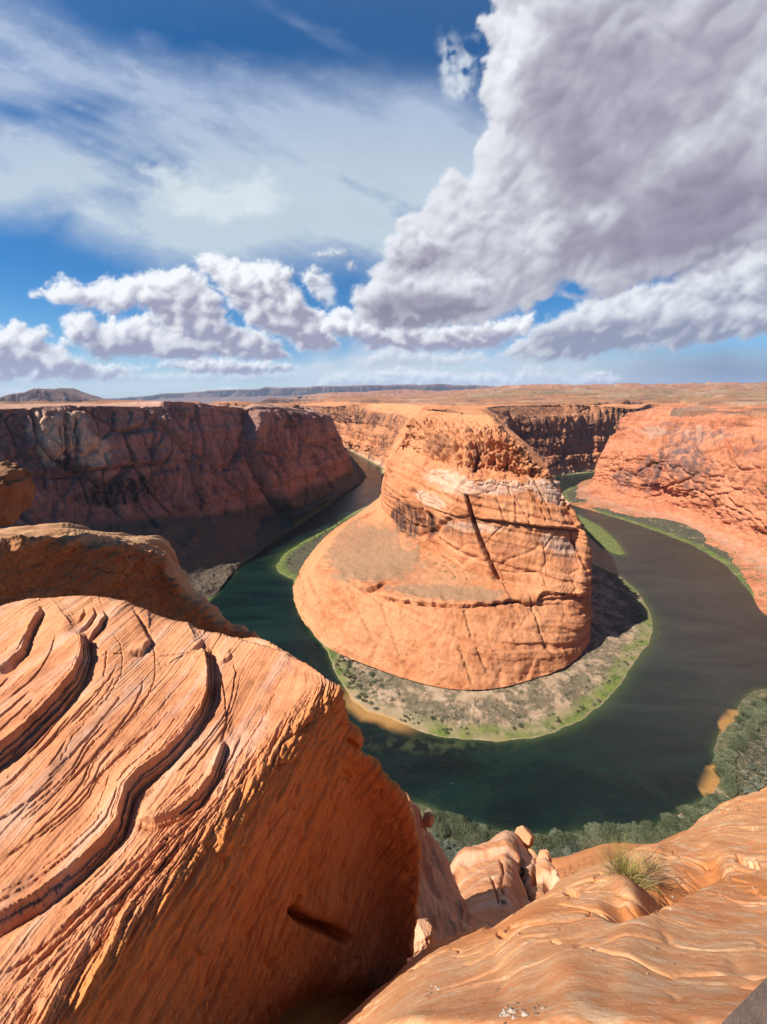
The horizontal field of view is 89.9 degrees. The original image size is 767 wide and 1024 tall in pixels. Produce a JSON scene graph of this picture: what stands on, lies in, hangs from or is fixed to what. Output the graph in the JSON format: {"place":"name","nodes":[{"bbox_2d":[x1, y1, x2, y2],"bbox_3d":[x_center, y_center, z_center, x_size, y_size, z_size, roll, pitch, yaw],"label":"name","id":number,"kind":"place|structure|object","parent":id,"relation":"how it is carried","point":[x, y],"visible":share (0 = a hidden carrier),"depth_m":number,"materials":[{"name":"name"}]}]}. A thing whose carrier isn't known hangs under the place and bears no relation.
{"place":"outdoors","nodes":[
{"label":"outdoors","id":0,"kind":"place"},
{"bbox_2d":[0,388,117,401],"bbox_3d":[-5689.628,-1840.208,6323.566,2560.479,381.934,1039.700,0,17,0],"label":"hills","id":1,"kind":"structure","parent":0,"point":[60,395],"depth_m":6176.84,"materials":[{"name":"stone"}]},
{"bbox_2d":[0,401,363,598],"bbox_3d":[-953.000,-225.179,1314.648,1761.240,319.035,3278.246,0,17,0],"label":"canyon wall","id":2,"kind":"structure","parent":0,"point":[203,489],"depth_m":724.99,"materials":[{"name":"stone"}]},
{"bbox_2d":[260,397,315,403],"bbox_3d":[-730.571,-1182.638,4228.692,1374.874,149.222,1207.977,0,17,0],"label":"hills","id":3,"kind":"structure","parent":0,"point":[277,400],"depth_m":4074.22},
{"bbox_2d":[104,384,498,402],"bbox_3d":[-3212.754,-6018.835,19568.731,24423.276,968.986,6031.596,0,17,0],"label":"distant mesa","id":4,"kind":"structure","parent":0,"point":[248,395],"depth_m":18852.20,"materials":[{"name":"stone"}]},
{"bbox_2d":[297,389,440,397],"bbox_3d":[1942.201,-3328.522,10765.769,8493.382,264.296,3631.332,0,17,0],"label":"hills","id":5,"kind":"structure","parent":0,"point":[399,391],"depth_m":10306.64,"materials":[{"name":"stone"}]},
{"bbox_2d":[0,0,766,397],"bbox_3d":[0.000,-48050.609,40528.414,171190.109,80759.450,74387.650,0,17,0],"label":"sky","id":6,"kind":"structure","parent":0,"point":[610,156],"depth_m":64340.92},
{"bbox_2d":[0,381,766,417],"bbox_3d":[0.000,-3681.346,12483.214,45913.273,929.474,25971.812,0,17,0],"label":"plateau","id":7,"kind":"structure","parent":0,"point":[708,393],"depth_m":2661.99,"materials":[{"name":"stone"}]},
{"bbox_2d":[407,793,476,961],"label":"cliff","id":8,"kind":"structure","parent":0,"point":[441,905],"depth_m":37.32,"materials":[{"name":"stone"}]},
{"bbox_2d":[413,918,436,956],"bbox_3d":[1.255,14.896,13.473,1.044,0.991,1.126,13,21,37],"label":"boulder","id":9,"kind":"object","parent":8,"relation":"on","point":[425,936],"visible":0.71,"depth_m":13.26,"materials":[{"name":"stone"}]},
{"bbox_2d":[423,811,433,827],"bbox_3d":[5.103,35.187,43.964,1.248,1.783,1.229,8,19,24],"label":"boulder","id":10,"kind":"object","parent":8,"relation":"on","point":[428,819],"visible":1,"depth_m":43.68,"materials":[{"name":"stone"}]},
{"bbox_2d":[207,450,766,864],"bbox_3d":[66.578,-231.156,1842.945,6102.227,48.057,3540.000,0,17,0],"label":"river bank","id":11,"kind":"structure","parent":0,"point":[614,623],"depth_m":409.55,"materials":[{"name":"plant"}]},
{"bbox_2d":[432,810,443,823],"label":"tamarisk bush","id":12,"kind":"object","parent":11,"relation":"on","point":[437,813],"visible":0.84,"depth_m":279.86,"materials":[{"name":"green plant"}]},
{"bbox_2d":[432,820,445,837],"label":"tamarisk bush","id":13,"kind":"object","parent":11,"relation":"on","point":[438,832],"visible":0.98,"depth_m":270.74,"materials":[{"name":"green plant"}]},
{"bbox_2d":[437,820,449,834],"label":"tamarisk bush","id":14,"kind":"object","parent":11,"relation":"on","point":[444,824],"visible":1,"depth_m":272.73,"materials":[{"name":"green plant"}]},
{"bbox_2d":[444,850,454,858],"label":"sagebrush","id":15,"kind":"object","parent":11,"relation":"on","point":[452,853],"visible":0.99,"depth_m":257.87,"materials":[{"name":"green plant"}]},
{"bbox_2d":[446,819,453,831],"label":"tamarisk bush","id":16,"kind":"object","parent":11,"relation":"on","point":[450,827],"visible":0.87,"depth_m":274.44,"materials":[{"name":"green plant"}]},
{"bbox_2d":[447,812,456,827],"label":"tamarisk bush","id":17,"kind":"object","parent":11,"relation":"on","point":[453,819],"visible":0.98,"depth_m":277.25,"materials":[{"name":"green plant"}]},
{"bbox_2d":[450,839,459,850],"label":"sagebrush","id":18,"kind":"object","parent":11,"relation":"on","point":[453,841],"visible":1,"depth_m":263.56,"materials":[{"name":"green plant"}]},
{"bbox_2d":[450,825,464,841],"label":"tamarisk bush","id":19,"kind":"object","parent":11,"relation":"on","point":[455,830],"visible":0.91,"depth_m":268.73,"materials":[{"name":"green plant"}]},
{"bbox_2d":[453,814,466,827],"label":"tamarisk bush","id":20,"kind":"object","parent":11,"relation":"on","point":[461,819],"visible":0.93,"depth_m":276.00,"materials":[{"name":"green plant"}]},
{"bbox_2d":[456,822,475,844],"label":"tamarisk bush","id":21,"kind":"object","parent":11,"relation":"on","point":[466,828],"visible":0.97,"depth_m":267.59,"materials":[{"name":"green plant"}]},
{"bbox_2d":[465,832,476,844],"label":"tamarisk bush","id":22,"kind":"object","parent":11,"relation":"on","point":[472,833],"visible":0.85,"depth_m":264.90,"materials":[{"name":"green plant"}]},
{"bbox_2d":[467,824,479,842],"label":"tamarisk bush","id":23,"kind":"object","parent":11,"relation":"on","point":[475,829],"visible":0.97,"depth_m":268.88,"materials":[{"name":"green plant"}]},
{"bbox_2d":[471,826,486,842],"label":"tamarisk bush","id":24,"kind":"object","parent":11,"relation":"on","point":[477,835],"visible":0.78,"depth_m":266.95,"materials":[{"name":"green plant"}]},
{"bbox_2d":[477,824,487,833],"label":"tamarisk bush","id":25,"kind":"object","parent":11,"relation":"on","point":[483,827],"visible":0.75,"depth_m":273.08,"materials":[{"name":"green plant"}]},
{"bbox_2d":[475,831,491,844],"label":"tamarisk bush","id":26,"kind":"object","parent":11,"relation":"on","point":[486,839],"visible":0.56,"depth_m":264.01,"materials":[{"name":"green plant"}]},
{"bbox_2d":[490,829,497,837],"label":"tamarisk bush","id":27,"kind":"object","parent":11,"relation":"on","point":[493,833],"visible":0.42,"depth_m":267.96,"materials":[{"name":"green plant"}]},
{"bbox_2d":[530,845,538,855],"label":"tamarisk bush","id":28,"kind":"object","parent":11,"relation":"on","point":[533,847],"visible":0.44,"depth_m":259.35,"materials":[{"name":"green plant"}]},
{"bbox_2d":[534,835,545,851],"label":"tamarisk bush","id":29,"kind":"object","parent":11,"relation":"on","point":[539,841],"visible":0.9,"depth_m":261.84,"materials":[{"name":"green plant"}]},
{"bbox_2d":[541,834,555,851],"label":"tamarisk bush","id":30,"kind":"object","parent":11,"relation":"on","point":[549,844],"visible":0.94,"depth_m":262.86,"materials":[{"name":"green plant"}]},
{"bbox_2d":[548,837,558,848],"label":"tamarisk bush","id":31,"kind":"object","parent":11,"relation":"on","point":[552,840],"visible":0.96,"depth_m":263.94,"materials":[{"name":"green plant"}]},
{"bbox_2d":[549,827,563,840],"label":"tamarisk bush","id":32,"kind":"object","parent":11,"relation":"on","point":[551,831],"visible":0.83,"depth_m":271.45,"materials":[{"name":"green plant"}]},
{"bbox_2d":[550,830,569,849],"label":"tamarisk bush","id":33,"kind":"object","parent":11,"relation":"on","point":[564,839],"visible":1,"depth_m":265.27,"materials":[{"name":"green plant"}]},
{"bbox_2d":[563,831,573,844],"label":"tamarisk bush","id":34,"kind":"object","parent":11,"relation":"on","point":[567,834],"visible":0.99,"depth_m":267.99,"materials":[{"name":"green plant"}]},
{"bbox_2d":[567,833,578,845],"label":"tamarisk bush","id":35,"kind":"object","parent":11,"relation":"on","point":[573,836],"visible":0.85,"depth_m":265.93,"materials":[{"name":"green plant"}]},
{"bbox_2d":[575,830,586,836],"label":"tamarisk bush","id":36,"kind":"object","parent":11,"relation":"on","point":[578,833],"visible":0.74,"depth_m":270.25,"materials":[{"name":"green plant"}]},
{"bbox_2d":[575,833,594,849],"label":"tamarisk bush","id":37,"kind":"object","parent":11,"relation":"on","point":[585,842],"visible":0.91,"depth_m":262.66,"materials":[{"name":"green plant"}]},
{"bbox_2d":[584,822,601,838],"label":"tamarisk bush","id":38,"kind":"object","parent":11,"relation":"on","point":[595,826],"visible":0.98,"depth_m":271.04,"materials":[{"name":"green plant"}]},
{"bbox_2d":[587,834,600,845],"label":"tamarisk bush","id":39,"kind":"object","parent":11,"relation":"on","point":[595,839],"visible":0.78,"depth_m":264.33,"materials":[{"name":"green plant"}]},
{"bbox_2d":[596,824,613,842],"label":"tamarisk bush","id":40,"kind":"object","parent":11,"relation":"on","point":[603,829],"visible":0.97,"depth_m":268.96,"materials":[{"name":"green plant"}]},
{"bbox_2d":[603,821,621,841],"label":"tamarisk bush","id":41,"kind":"object","parent":11,"relation":"on","point":[611,827],"visible":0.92,"depth_m":271.43,"materials":[{"name":"green plant"}]},
{"bbox_2d":[604,830,621,842],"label":"tamarisk bush","id":42,"kind":"object","parent":11,"relation":"on","point":[611,839],"visible":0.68,"depth_m":265.38,"materials":[{"name":"green plant"}]},
{"bbox_2d":[616,823,632,842],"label":"tamarisk bush","id":43,"kind":"object","parent":11,"relation":"on","point":[618,825],"visible":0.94,"depth_m":269.44,"materials":[{"name":"green plant"}]},
{"bbox_2d":[626,832,639,843],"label":"tamarisk bush","id":44,"kind":"object","parent":11,"relation":"on","point":[632,841],"visible":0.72,"depth_m":264.82,"materials":[{"name":"green plant"}]},
{"bbox_2d":[628,821,644,835],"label":"tamarisk bush","id":45,"kind":"object","parent":11,"relation":"on","point":[636,827],"visible":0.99,"depth_m":271.69,"materials":[{"name":"green plant"}]},
{"bbox_2d":[637,826,654,843],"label":"tamarisk bush","id":46,"kind":"object","parent":11,"relation":"on","point":[649,835],"visible":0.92,"depth_m":266.67,"materials":[{"name":"green plant"}]},
{"bbox_2d":[639,820,656,832],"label":"tamarisk bush","id":47,"kind":"object","parent":11,"relation":"on","point":[648,825],"visible":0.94,"depth_m":273.14,"materials":[{"name":"green plant"}]},
{"bbox_2d":[645,829,656,843],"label":"tamarisk bush","id":48,"kind":"object","parent":11,"relation":"on","point":[651,839],"visible":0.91,"depth_m":266.07,"materials":[{"name":"green plant"}]},
{"bbox_2d":[658,830,667,838],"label":"tamarisk bush","id":49,"kind":"object","parent":11,"relation":"on","point":[664,834],"visible":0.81,"depth_m":268.85,"materials":[{"name":"green plant"}]},
{"bbox_2d":[658,820,673,832],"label":"tamarisk bush","id":50,"kind":"object","parent":11,"relation":"on","point":[665,828],"visible":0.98,"depth_m":273.45,"materials":[{"name":"green plant"}]},
{"bbox_2d":[659,813,681,830],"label":"tamarisk bush","id":51,"kind":"object","parent":11,"relation":"on","point":[668,818],"visible":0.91,"depth_m":277.71,"materials":[{"name":"green plant"}]},
{"bbox_2d":[665,826,677,836],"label":"tamarisk bush","id":52,"kind":"object","parent":11,"relation":"on","point":[672,832],"visible":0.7,"depth_m":269.12,"materials":[{"name":"green plant"}]},
{"bbox_2d":[663,818,680,832],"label":"tamarisk bush","id":53,"kind":"object","parent":11,"relation":"on","point":[671,823],"visible":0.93,"depth_m":273.05,"materials":[{"name":"green plant"}]},
{"bbox_2d":[678,817,689,826],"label":"tamarisk bush","id":54,"kind":"object","parent":11,"relation":"on","point":[682,820],"visible":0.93,"depth_m":275.86,"materials":[{"name":"green plant"}]},
{"bbox_2d":[679,815,693,826],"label":"tamarisk bush","id":55,"kind":"object","parent":11,"relation":"on","point":[686,818],"visible":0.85,"depth_m":275.56,"materials":[{"name":"green plant"}]},
{"bbox_2d":[676,804,699,821],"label":"tamarisk bush","id":56,"kind":"object","parent":11,"relation":"on","point":[684,812],"visible":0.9,"depth_m":281.66,"materials":[{"name":"green plant"}]},
{"bbox_2d":[679,804,696,821],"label":"tamarisk bush","id":57,"kind":"object","parent":11,"relation":"on","point":[685,807],"visible":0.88,"depth_m":283.07,"materials":[{"name":"green plant"}]},
{"bbox_2d":[685,805,701,817],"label":"tamarisk bush","id":58,"kind":"object","parent":11,"relation":"on","point":[694,810],"visible":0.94,"depth_m":281.18,"materials":[{"name":"green plant"}]},
{"bbox_2d":[692,802,704,811],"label":"tamarisk bush","id":59,"kind":"object","parent":11,"relation":"on","point":[698,804],"visible":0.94,"depth_m":288.43,"materials":[{"name":"green plant"}]},
{"bbox_2d":[699,806,711,814],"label":"tamarisk bush","id":60,"kind":"object","parent":11,"relation":"on","point":[706,810],"visible":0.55,"depth_m":283.32,"materials":[{"name":"green plant"}]},
{"bbox_2d":[701,795,718,808],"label":"tamarisk bush","id":61,"kind":"object","parent":11,"relation":"on","point":[707,800],"visible":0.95,"depth_m":290.04,"materials":[{"name":"green plant"}]},
{"bbox_2d":[703,793,720,802],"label":"tamarisk bush","id":62,"kind":"object","parent":11,"relation":"on","point":[713,796],"visible":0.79,"depth_m":293.00,"materials":[{"name":"green plant"}]},
{"bbox_2d":[712,767,727,778],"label":"tamarisk bush","id":63,"kind":"object","parent":11,"relation":"on","point":[717,771],"visible":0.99,"depth_m":313.87,"materials":[{"name":"green plant"}]},
{"bbox_2d":[713,759,730,772],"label":"tamarisk bush","id":64,"kind":"object","parent":11,"relation":"on","point":[720,765],"visible":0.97,"depth_m":318.17,"materials":[{"name":"green plant"}]},
{"bbox_2d":[712,757,734,770],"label":"tamarisk bush","id":65,"kind":"object","parent":11,"relation":"on","point":[723,759],"visible":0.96,"depth_m":318.27,"materials":[{"name":"green plant"}]},
{"bbox_2d":[720,764,735,776],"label":"tamarisk bush","id":66,"kind":"object","parent":11,"relation":"on","point":[729,770],"visible":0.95,"depth_m":313.36,"materials":[{"name":"green plant"}]},
{"bbox_2d":[720,772,735,780],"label":"tamarisk bush","id":67,"kind":"object","parent":11,"relation":"on","point":[721,776],"visible":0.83,"depth_m":310.25,"materials":[{"name":"green plant"}]},
{"bbox_2d":[722,786,735,797],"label":"tamarisk bush","id":68,"kind":"object","parent":11,"relation":"on","point":[732,793],"visible":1,"depth_m":298.21,"materials":[{"name":"green plant"}]},
{"bbox_2d":[721,754,737,768],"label":"tamarisk bush","id":69,"kind":"object","parent":11,"relation":"on","point":[727,757],"visible":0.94,"depth_m":320.76,"materials":[{"name":"green plant"}]},
{"bbox_2d":[720,782,740,795],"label":"tamarisk bush","id":70,"kind":"object","parent":11,"relation":"on","point":[730,789],"visible":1,"depth_m":300.98,"materials":[{"name":"green plant"}]},
{"bbox_2d":[725,744,737,752],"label":"tamarisk bush","id":71,"kind":"object","parent":11,"relation":"on","point":[732,748],"visible":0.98,"depth_m":336.42,"materials":[{"name":"green plant"}]},
{"bbox_2d":[722,731,740,743],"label":"tamarisk bush","id":72,"kind":"object","parent":11,"relation":"on","point":[730,736],"visible":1,"depth_m":342.34,"materials":[{"name":"green plant"}]},
{"bbox_2d":[725,748,738,758],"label":"tamarisk bush","id":73,"kind":"object","parent":11,"relation":"on","point":[731,751],"visible":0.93,"depth_m":331.29,"materials":[{"name":"green plant"}]},
{"bbox_2d":[722,774,742,790],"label":"tamarisk bush","id":74,"kind":"object","parent":11,"relation":"on","point":[735,782],"visible":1,"depth_m":303.59,"materials":[{"name":"green plant"}]},
{"bbox_2d":[727,764,740,775],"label":"tamarisk bush","id":75,"kind":"object","parent":11,"relation":"on","point":[737,771],"visible":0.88,"depth_m":313.62,"materials":[{"name":"green plant"}]},
{"bbox_2d":[729,740,743,750],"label":"tamarisk bush","id":76,"kind":"object","parent":11,"relation":"on","point":[737,746],"visible":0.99,"depth_m":337.11,"materials":[{"name":"green plant"}]},
{"bbox_2d":[732,722,741,728],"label":"tamarisk bush","id":77,"kind":"object","parent":11,"relation":"on","point":[739,726],"visible":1,"depth_m":359.37,"materials":[{"name":"green plant"}]},
{"bbox_2d":[733,715,745,726],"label":"tamarisk bush","id":78,"kind":"object","parent":11,"relation":"on","point":[737,717],"visible":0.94,"depth_m":363.94,"materials":[{"name":"green plant"}]},
{"bbox_2d":[734,735,748,745],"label":"tamarisk bush","id":79,"kind":"object","parent":11,"relation":"on","point":[740,737],"visible":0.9,"depth_m":341.28,"materials":[{"name":"green plant"}]},
{"bbox_2d":[738,737,749,747],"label":"tamarisk bush","id":80,"kind":"object","parent":11,"relation":"on","point":[743,744],"visible":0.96,"depth_m":339.36,"materials":[{"name":"green plant"}]},
{"bbox_2d":[739,730,751,738],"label":"tamarisk bush","id":81,"kind":"object","parent":11,"relation":"on","point":[742,732],"visible":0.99,"depth_m":350.46,"materials":[{"name":"green plant"}]},
{"bbox_2d":[743,710,755,717],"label":"tamarisk bush","id":82,"kind":"object","parent":11,"relation":"on","point":[750,713],"visible":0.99,"depth_m":369.97,"materials":[{"name":"green plant"}]},
{"bbox_2d":[742,719,758,730],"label":"tamarisk bush","id":83,"kind":"object","parent":11,"relation":"on","point":[748,724],"visible":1,"depth_m":356.75,"materials":[{"name":"green plant"}]},
{"bbox_2d":[745,730,758,738],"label":"tamarisk bush","id":84,"kind":"object","parent":11,"relation":"on","point":[752,732],"visible":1,"depth_m":348.32,"materials":[{"name":"green plant"}]},
{"bbox_2d":[750,715,763,723],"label":"tamarisk bush","id":85,"kind":"object","parent":11,"relation":"on","point":[753,716],"visible":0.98,"depth_m":364.35,"materials":[{"name":"green plant"}]},
{"bbox_2d":[753,710,766,721],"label":"tamarisk bush","id":86,"kind":"object","parent":11,"relation":"on","point":[759,713],"visible":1,"depth_m":365.88,"materials":[{"name":"green plant"}]},
{"bbox_2d":[757,702,766,707],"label":"tamarisk bush","id":87,"kind":"object","parent":11,"relation":"on","point":[763,704],"visible":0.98,"depth_m":378.39,"materials":[{"name":"green plant"}]},
{"bbox_2d":[209,450,766,835],"bbox_3d":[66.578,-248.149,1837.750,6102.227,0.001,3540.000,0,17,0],"label":"river","id":88,"kind":"structure","parent":0,"point":[637,746],"depth_m":380.33,"materials":[{"name":"liquid"}]},
{"bbox_2d":[293,402,687,689],"bbox_3d":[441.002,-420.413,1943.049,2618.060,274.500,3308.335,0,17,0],"label":"butte","id":89,"kind":"object","parent":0,"point":[457,554],"visible":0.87,"depth_m":487.06,"materials":[{"name":"stone"}]},
{"bbox_2d":[450,830,561,926],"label":"rock spur","id":90,"kind":"structure","parent":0,"point":[487,876],"depth_m":65.22,"materials":[{"name":"stone"}]},
{"bbox_2d":[515,825,533,848],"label":"boulder","id":91,"kind":"object","parent":90,"relation":"on","point":[525,835],"visible":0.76,"depth_m":78.48,"materials":[{"name":"stone"}]},
{"bbox_2d":[527,849,536,858],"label":"boulder","id":92,"kind":"object","parent":90,"relation":"on","point":[531,853],"visible":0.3,"depth_m":75.21,"materials":[{"name":"stone"}]},
{"bbox_2d":[536,849,551,862],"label":"boulder","id":93,"kind":"object","parent":90,"relation":"on","point":[543,853],"visible":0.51,"depth_m":72.32,"materials":[{"name":"stone"}]},
{"bbox_2d":[551,830,686,878],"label":"hillside","id":94,"kind":"structure","parent":0,"point":[569,865],"depth_m":239.85,"materials":[{"name":"stone"}]},
{"bbox_2d":[0,523,259,638],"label":"boulder","id":95,"kind":"object","parent":94,"relation":"on","point":[51,560],"visible":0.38,"depth_m":8.85,"materials":[{"name":"stone"}]},
{"bbox_2d":[0,461,36,525],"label":"boulder","id":96,"kind":"object","parent":95,"relation":"on","point":[17,491],"visible":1,"depth_m":7.53,"materials":[{"name":"stone"}]},
{"bbox_2d":[0,595,421,1023],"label":"boulder","id":97,"kind":"object","parent":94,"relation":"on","point":[198,826],"visible":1,"depth_m":3.49,"materials":[{"name":"stone"}]},
{"bbox_2d":[339,787,766,1023],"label":"rim rock","id":98,"kind":"object","parent":94,"relation":"on","point":[594,956],"visible":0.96,"depth_m":2.17,"materials":[{"name":"stone"}]},
{"bbox_2d":[582,830,680,898],"bbox_3d":[2.389,3.589,3.836,0.847,0.535,0.821,-14,22,-39],"label":"grass tuft","id":99,"kind":"object","parent":98,"relation":"on","point":[623,867],"visible":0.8,"depth_m":3.82,"materials":[{"name":"green"}]},
{"bbox_2d":[629,843,673,880],"bbox_3d":[2.963,3.968,4.278,0.537,0.417,0.554,-14,22,-39],"label":"grass tuft","id":100,"kind":"object","parent":98,"relation":"on","point":[649,866],"visible":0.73,"depth_m":4.29,"materials":[{"name":"brown"}]},
{"bbox_2d":[721,977,766,1023],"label":"slab","id":101,"kind":"structure","parent":98,"relation":"on","point":[751,1008],"depth_m":0.88,"materials":[{"name":"stone"}]},
{"bbox_2d":[552,848,560,856],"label":"sagebrush","id":102,"kind":"object","parent":94,"relation":"on","point":[554,852],"visible":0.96,"depth_m":257.86,"materials":[{"name":"green plant"}]},
{"bbox_2d":[563,848,573,854],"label":"sagebrush","id":103,"kind":"object","parent":94,"relation":"on","point":[565,850],"visible":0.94,"depth_m":258.67,"materials":[{"name":"green plant"}]},
{"bbox_2d":[568,840,579,851],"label":"sagebrush","id":104,"kind":"object","parent":94,"relation":"on","point":[572,846],"visible":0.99,"depth_m":260.93,"materials":[{"name":"green plant"}]},
{"bbox_2d":[570,405,766,614],"bbox_3d":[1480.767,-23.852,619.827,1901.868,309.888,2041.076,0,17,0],"label":"canyon wall","id":105,"kind":"structure","parent":0,"point":[706,475],"depth_m":949.20,"materials":[{"name":"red stone"}]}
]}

